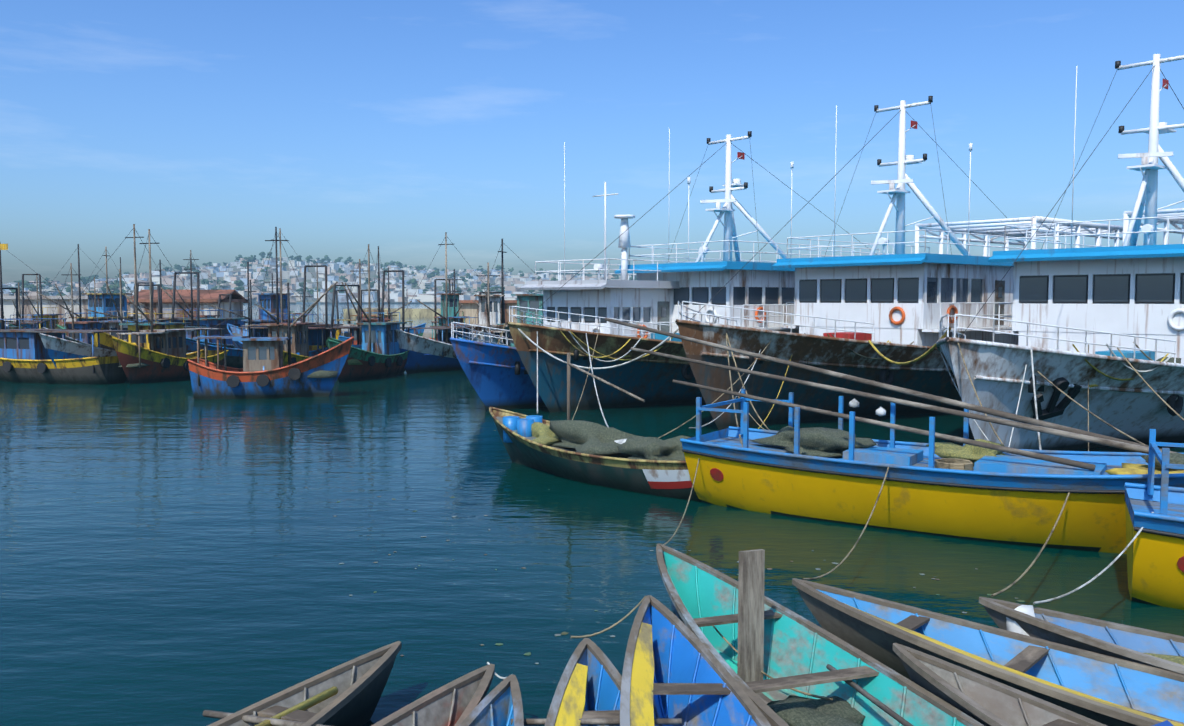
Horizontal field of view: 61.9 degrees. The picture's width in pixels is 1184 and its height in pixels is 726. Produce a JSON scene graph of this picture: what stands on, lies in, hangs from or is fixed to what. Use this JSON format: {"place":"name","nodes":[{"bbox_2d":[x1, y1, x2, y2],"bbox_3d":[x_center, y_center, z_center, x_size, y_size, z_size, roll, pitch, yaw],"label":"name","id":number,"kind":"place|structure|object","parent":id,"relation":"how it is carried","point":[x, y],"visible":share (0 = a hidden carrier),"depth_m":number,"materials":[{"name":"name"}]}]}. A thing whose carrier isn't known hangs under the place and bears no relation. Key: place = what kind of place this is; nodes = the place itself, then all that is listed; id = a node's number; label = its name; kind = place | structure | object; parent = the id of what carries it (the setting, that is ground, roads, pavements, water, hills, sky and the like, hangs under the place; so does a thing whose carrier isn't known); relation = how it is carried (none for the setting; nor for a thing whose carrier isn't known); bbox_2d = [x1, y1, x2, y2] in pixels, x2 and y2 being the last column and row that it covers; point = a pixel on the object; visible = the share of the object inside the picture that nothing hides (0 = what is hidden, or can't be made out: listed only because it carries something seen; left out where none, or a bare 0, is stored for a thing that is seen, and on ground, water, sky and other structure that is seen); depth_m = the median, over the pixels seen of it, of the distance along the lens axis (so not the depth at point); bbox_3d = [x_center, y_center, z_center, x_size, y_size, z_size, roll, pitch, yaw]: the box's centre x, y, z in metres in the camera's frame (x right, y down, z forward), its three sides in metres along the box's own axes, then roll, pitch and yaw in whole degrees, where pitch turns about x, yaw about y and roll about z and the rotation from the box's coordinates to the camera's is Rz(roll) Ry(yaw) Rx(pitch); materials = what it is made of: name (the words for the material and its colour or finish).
{"place":"outdoors","nodes":[
{"label":"outdoors","id":0,"kind":"place"},
{"bbox_2d":[90,263,541,301],"bbox_3d":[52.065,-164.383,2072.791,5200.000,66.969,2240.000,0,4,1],"label":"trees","id":1,"kind":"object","parent":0,"point":[373,274],"depth_m":1363.77,"materials":[{"name":"green plant"}]},
{"bbox_2d":[2,257,630,303],"bbox_3d":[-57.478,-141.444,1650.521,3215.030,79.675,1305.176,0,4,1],"label":"city buildings","id":2,"kind":"structure","parent":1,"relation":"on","point":[475,282],"depth_m":1326.71,"materials":[{"name":"white concrete"}]},
{"bbox_2d":[9,252,635,301],"bbox_3d":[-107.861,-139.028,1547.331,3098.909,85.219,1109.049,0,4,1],"label":"trees","id":3,"kind":"object","parent":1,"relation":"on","point":[252,259],"visible":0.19,"depth_m":1345.04,"materials":[{"name":"green plant"}]},
{"bbox_2d":[0,302,1183,725],"bbox_3d":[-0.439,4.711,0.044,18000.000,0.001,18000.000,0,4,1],"label":"harbour water","id":4,"kind":"structure","parent":0,"point":[174,554],"depth_m":18.36,"materials":[{"name":"teal liquid"}]},
{"bbox_2d":[0,292,24,328],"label":"fishing boat","id":5,"kind":"object","parent":4,"relation":"on","point":[9,327],"visible":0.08,"depth_m":61.86,"materials":[{"name":"blue wood"}]},
{"bbox_2d":[0,288,26,328],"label":"fishing boat","id":6,"kind":"object","parent":4,"relation":"on","point":[17,323],"depth_m":64.22,"materials":[{"name":"blue wood"}]},
{"bbox_2d":[6,274,46,328],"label":"fishing boat","id":7,"kind":"object","parent":4,"relation":"on","point":[29,324],"visible":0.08,"depth_m":78.98,"materials":[{"name":"blue wood"}]},
{"bbox_2d":[24,273,66,328],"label":"fishing boat","id":8,"kind":"object","parent":4,"relation":"on","point":[54,321],"visible":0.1,"depth_m":87.67,"materials":[{"name":"blue wood"}]},
{"bbox_2d":[0,243,131,383],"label":"fishing boat","id":9,"kind":"object","parent":4,"relation":"on","point":[25,357],"visible":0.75,"depth_m":55.07,"materials":[{"name":"multicoloured wood"}]},
{"bbox_2d":[42,263,108,345],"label":"fishing boat","id":10,"kind":"object","parent":4,"relation":"on","point":[83,338],"visible":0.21,"depth_m":67.95,"materials":[{"name":"blue wood"}]},
{"bbox_2d":[22,244,158,321],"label":"fishing boat","id":11,"kind":"object","parent":4,"relation":"on","point":[103,300],"visible":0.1,"depth_m":75.39,"materials":[{"name":"blue wood"}]},
{"bbox_2d":[56,246,145,334],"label":"fishing boat","id":12,"kind":"object","parent":4,"relation":"on","point":[63,327],"visible":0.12,"depth_m":87.32,"materials":[{"name":"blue wood"}]},
{"bbox_2d":[39,224,209,367],"bbox_3d":[-27.987,-3.371,58.912,3.737,9.933,12.128,1,4,18],"label":"fishing boat","id":13,"kind":"object","parent":4,"relation":"on","point":[57,348],"visible":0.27,"depth_m":59.69,"materials":[{"name":"multicoloured wood"}]},
{"bbox_2d":[91,269,160,350],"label":"fishing boat","id":14,"kind":"object","parent":4,"relation":"on","point":[106,341],"visible":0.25,"depth_m":63.81,"materials":[{"name":"yellow wood"}]},
{"bbox_2d":[111,229,228,383],"bbox_3d":[-24.610,-2.957,57.017,2.491,9.352,8.133,1,4,19],"label":"fishing boat","id":15,"kind":"object","parent":4,"relation":"on","point":[164,357],"visible":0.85,"depth_m":55.93,"materials":[{"name":"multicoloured wood"}]},
{"bbox_2d":[125,260,231,325],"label":"fishing boat","id":16,"kind":"object","parent":4,"relation":"on","point":[218,312],"visible":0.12,"depth_m":75.69,"materials":[{"name":"brown wood"}]},
{"bbox_2d":[176,250,219,317],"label":"fishing boat","id":17,"kind":"object","parent":4,"relation":"on","point":[212,316],"visible":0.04,"depth_m":84.07,"materials":[{"name":"brown wood"}]},
{"bbox_2d":[144,258,254,347],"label":"fishing boat","id":18,"kind":"object","parent":4,"relation":"on","point":[213,322],"visible":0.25,"depth_m":73.33,"materials":[{"name":"multicoloured wood"}]},
{"bbox_2d":[179,280,305,367],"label":"fishing boat","id":19,"kind":"object","parent":4,"relation":"on","point":[234,357],"visible":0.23,"depth_m":66.92,"materials":[{"name":"multicoloured wood"}]},
{"bbox_2d":[0,290,516,338],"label":"quay wall","id":20,"kind":"structure","parent":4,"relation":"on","point":[469,308],"depth_m":103.55,"materials":[{"name":"concrete"}]},
{"bbox_2d":[187,262,353,398],"bbox_3d":[-15.214,-1.227,47.153,7.505,7.171,2.316,-1,4,-9],"label":"fishing boat","id":21,"kind":"object","parent":4,"relation":"on","point":[263,373],"visible":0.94,"depth_m":46.56,"materials":[{"name":"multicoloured wood"}]},
{"bbox_2d":[264,273,305,318],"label":"fishing boat","id":22,"kind":"object","parent":4,"relation":"on","point":[272,282],"depth_m":85.71,"materials":[{"name":"blue wood"}]},
{"bbox_2d":[251,227,332,365],"bbox_3d":[-18.165,-3.177,58.456,2.924,9.605,9.175,1,4,11],"label":"fishing boat","id":23,"kind":"object","parent":4,"relation":"on","point":[301,347],"visible":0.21,"depth_m":58.18,"materials":[{"name":"blue wood"}]},
{"bbox_2d":[227,228,361,356],"bbox_3d":[-20.329,-3.901,65.706,12.941,10.114,4.075,3,4,35],"label":"fishing boat","id":24,"kind":"object","parent":4,"relation":"on","point":[314,337],"visible":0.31,"depth_m":63.97,"materials":[{"name":"blue wood"}]},
{"bbox_2d":[202,641,401,725],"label":"rowboat","id":25,"kind":"object","parent":4,"relation":"on","point":[349,693],"visible":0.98,"depth_m":10.51,"materials":[{"name":"grey wood"}]},
{"bbox_2d":[292,284,340,338],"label":"fishing boat","id":26,"kind":"object","parent":4,"relation":"on","point":[338,331],"visible":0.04,"depth_m":73.27,"materials":[{"name":"multicoloured wood"}]},
{"bbox_2d":[326,259,380,344],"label":"fishing boat","id":27,"kind":"object","parent":4,"relation":"on","point":[354,334],"visible":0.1,"depth_m":65.56,"materials":[{"name":"blue wood"}]},
{"bbox_2d":[326,244,411,382],"bbox_3d":[-13.476,-2.730,58.647,2.750,8.689,9.382,1,4,13],"label":"fishing boat","id":28,"kind":"object","parent":4,"relation":"on","point":[378,355],"visible":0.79,"depth_m":59.41,"materials":[{"name":"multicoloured wood"}]},
{"bbox_2d":[361,246,392,322],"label":"fishing boat","id":29,"kind":"object","parent":4,"relation":"on","point":[378,319],"visible":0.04,"depth_m":74.04,"materials":[{"name":"blue wood"}]},
{"bbox_2d":[333,267,425,340],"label":"fishing boat","id":30,"kind":"object","parent":4,"relation":"on","point":[419,332],"visible":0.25,"depth_m":84.19,"materials":[{"name":"blue wood"}]},
{"bbox_2d":[371,664,494,725],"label":"rowboat","id":31,"kind":"object","parent":4,"relation":"on","point":[456,702],"visible":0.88,"depth_m":10.31,"materials":[{"name":"grey wood"}]},
{"bbox_2d":[430,269,463,340],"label":"fishing boat","id":32,"kind":"object","parent":4,"relation":"on","point":[453,305],"visible":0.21,"depth_m":76.11,"materials":[{"name":"blue wood"}]},
{"bbox_2d":[438,282,466,322],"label":"fishing boat","id":33,"kind":"object","parent":4,"relation":"on","point":[452,291],"visible":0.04,"depth_m":87.20,"materials":[{"name":"blue wood"}]},
{"bbox_2d":[396,232,511,373],"bbox_3d":[-8.999,-3.796,66.397,4.181,9.815,12.921,2,4,33],"label":"fishing boat","id":34,"kind":"object","parent":4,"relation":"on","point":[427,354],"visible":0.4,"depth_m":63.47,"materials":[{"name":"blue wood"}]},
{"bbox_2d":[470,262,506,345],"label":"fishing boat","id":35,"kind":"object","parent":4,"relation":"on","point":[489,311],"visible":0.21,"depth_m":59.68,"materials":[{"name":"white wood"}]},
{"bbox_2d":[459,675,523,725],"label":"rowboat","id":36,"kind":"object","parent":4,"relation":"on","point":[500,704],"visible":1,"depth_m":10.07,"materials":[{"name":"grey wood"}]},
{"bbox_2d":[458,239,542,346],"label":"fishing boat","id":37,"kind":"object","parent":4,"relation":"on","point":[535,301],"visible":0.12,"depth_m":59.32,"materials":[{"name":"blue wood"}]},
{"bbox_2d":[449,142,690,409],"bbox_3d":[1.742,-3.663,47.103,21.060,13.440,6.140,-4,5,-44],"label":"trawler","id":38,"kind":"object","parent":4,"relation":"on","point":[497,376],"visible":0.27,"depth_m":43.77,"materials":[{"name":"white paint"}]},
{"bbox_2d":[487,323,1183,679],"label":"mooring ropes","id":39,"kind":"object","parent":38,"relation":"attached to","point":[933,347],"visible":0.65,"depth_m":27.35,"materials":[{"name":"beige fabric"}]},
{"bbox_2d":[489,353,699,500],"bbox_3d":[-0.092,1.589,26.112,2.580,3.668,8.505,-4,5,-43],"label":"dark boat","id":40,"kind":"object","parent":4,"relation":"on","point":[592,453],"visible":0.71,"depth_m":25.01,"materials":[{"name":"black wood"}]},
{"bbox_2d":[511,638,681,725],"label":"rowboat","id":41,"kind":"object","parent":4,"relation":"on","point":[588,691],"visible":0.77,"depth_m":10.52,"materials":[{"name":"grey wood"}]},
{"bbox_2d":[295,430,1050,663],"bbox_3d":[-2.467,3.209,23.186,10.432,0.001,24.165,-2,4,-29],"label":"water debris","id":42,"kind":"object","parent":4,"relation":"on","point":[562,633],"visible":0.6,"depth_m":16.63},
{"bbox_2d":[507,128,879,412],"bbox_3d":[7.014,-4.123,48.021,27.352,14.240,7.740,-3,5,-40],"label":"trawler","id":43,"kind":"object","parent":4,"relation":"on","point":[737,282],"visible":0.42,"depth_m":43.38,"materials":[{"name":"white paint"}]},
{"bbox_2d":[620,595,770,725],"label":"blue boat","id":44,"kind":"object","parent":4,"relation":"on","point":[673,667],"visible":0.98,"depth_m":10.65,"materials":[{"name":"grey wood"}]},
{"bbox_2d":[656,544,983,725],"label":"teal boat","id":45,"kind":"object","parent":4,"relation":"on","point":[783,665],"visible":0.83,"depth_m":11.72,"materials":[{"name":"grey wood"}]},
{"bbox_2d":[604,318,1183,553],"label":"yellow boat","id":46,"kind":"object","parent":4,"relation":"on","point":[982,490],"visible":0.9,"depth_m":19.91,"materials":[{"name":"wood"}]},
{"bbox_2d":[675,96,1136,429],"bbox_3d":[14.681,-3.998,43.761,31.046,14.540,8.540,-3,5,-40],"label":"trawler","id":47,"kind":"object","parent":4,"relation":"on","point":[900,300],"visible":0.71,"depth_m":39.10,"materials":[{"name":"white paint"}]},
{"bbox_2d":[792,578,1183,725],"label":"blue boat","id":48,"kind":"object","parent":4,"relation":"on","point":[1106,690],"visible":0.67,"depth_m":11.40,"materials":[{"name":"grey wood"}]},
{"bbox_2d":[893,643,1173,725],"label":"rowboat","id":49,"kind":"object","parent":4,"relation":"on","point":[984,700],"visible":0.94,"depth_m":10.06,"materials":[{"name":"grey wood"}]},
{"bbox_2d":[935,54,1183,450],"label":"trawler","id":50,"kind":"object","parent":4,"relation":"on","point":[1122,298],"visible":0.88,"depth_m":32.00,"materials":[{"name":"white paint"}]},
{"bbox_2d":[979,597,1183,673],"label":"grey boat","id":51,"kind":"object","parent":4,"relation":"on","point":[1156,649],"visible":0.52,"depth_m":11.87,"materials":[{"name":"grey wood"}]},
{"bbox_2d":[1124,429,1183,609],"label":"yellow boat","id":52,"kind":"object","parent":4,"relation":"on","point":[1155,560],"visible":0.98,"depth_m":14.84,"materials":[{"name":"yellow wood"}]},
{"bbox_2d":[0,0,1183,283],"label":"sky","id":53,"kind":"structure","parent":0,"point":[209,127],"materials":[{"name":"blue"}]}
]}

